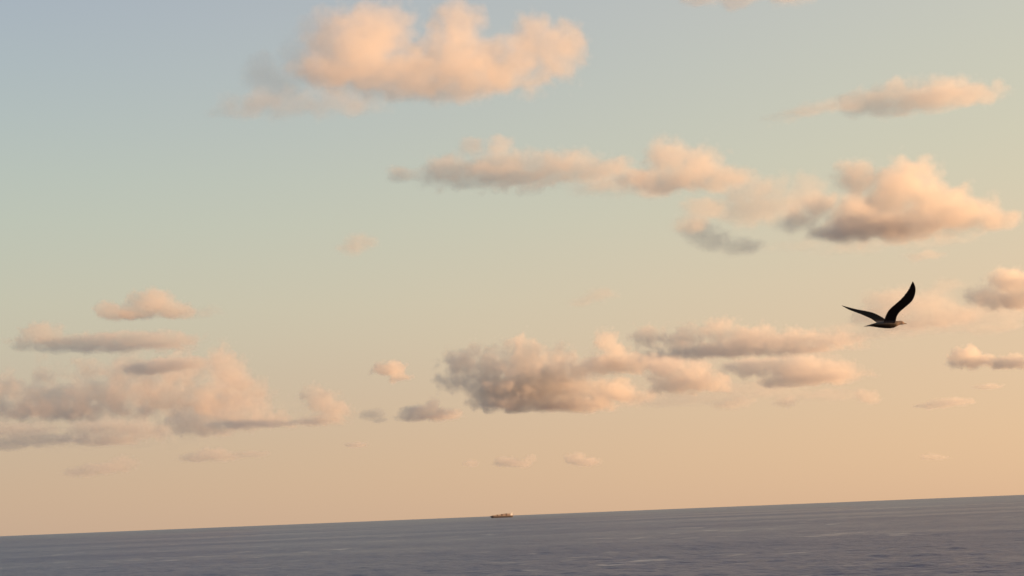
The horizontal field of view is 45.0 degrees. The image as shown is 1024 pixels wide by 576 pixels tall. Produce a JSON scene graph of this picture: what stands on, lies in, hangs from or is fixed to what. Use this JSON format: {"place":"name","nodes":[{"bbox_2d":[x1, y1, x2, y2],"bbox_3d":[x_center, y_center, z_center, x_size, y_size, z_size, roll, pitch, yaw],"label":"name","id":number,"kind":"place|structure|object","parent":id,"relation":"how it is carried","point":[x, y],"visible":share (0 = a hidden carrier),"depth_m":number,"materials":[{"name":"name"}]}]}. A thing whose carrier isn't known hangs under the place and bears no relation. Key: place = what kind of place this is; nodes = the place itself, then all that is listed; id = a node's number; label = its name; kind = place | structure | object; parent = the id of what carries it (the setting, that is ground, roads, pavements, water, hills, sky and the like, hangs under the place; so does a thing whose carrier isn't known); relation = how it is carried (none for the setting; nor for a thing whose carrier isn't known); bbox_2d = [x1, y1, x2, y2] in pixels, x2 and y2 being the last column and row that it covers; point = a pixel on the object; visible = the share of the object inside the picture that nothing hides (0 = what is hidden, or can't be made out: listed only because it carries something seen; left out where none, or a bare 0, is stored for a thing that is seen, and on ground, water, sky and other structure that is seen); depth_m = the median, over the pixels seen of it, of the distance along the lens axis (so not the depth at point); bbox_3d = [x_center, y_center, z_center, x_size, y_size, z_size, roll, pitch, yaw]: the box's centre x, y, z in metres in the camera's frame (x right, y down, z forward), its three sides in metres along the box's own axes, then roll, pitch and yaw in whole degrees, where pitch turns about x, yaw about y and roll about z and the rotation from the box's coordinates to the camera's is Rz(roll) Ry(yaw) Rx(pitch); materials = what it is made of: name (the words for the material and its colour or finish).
{"place":"outdoors","nodes":[
{"label":"outdoors","id":0,"kind":"place"},
{"bbox_2d":[0,495,1023,575],"bbox_3d":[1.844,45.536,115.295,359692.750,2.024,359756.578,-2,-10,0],"label":"sea","id":1,"kind":"structure","parent":0,"point":[972,536],"depth_m":989.82,"materials":[{"name":"liquid"}]},
{"bbox_2d":[490,513,512,517],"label":"cargo ship","id":2,"kind":"object","parent":1,"relation":"on","point":[502,515],"visible":0.98,"depth_m":15227.58,"materials":[{"name":"paint"}]},
{"bbox_2d":[0,0,1023,535],"label":"sky","id":3,"kind":"structure","parent":0,"point":[263,262],"materials":[{"name":"beige"}]},
{"bbox_2d":[843,282,915,327],"bbox_3d":[4.583,0.267,15.374,1.115,0.489,0.397,-12,-14,43],"label":"seagull","id":4,"kind":"object","parent":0,"point":[889,321],"visible":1,"depth_m":15.24,"materials":[{"name":"black"}]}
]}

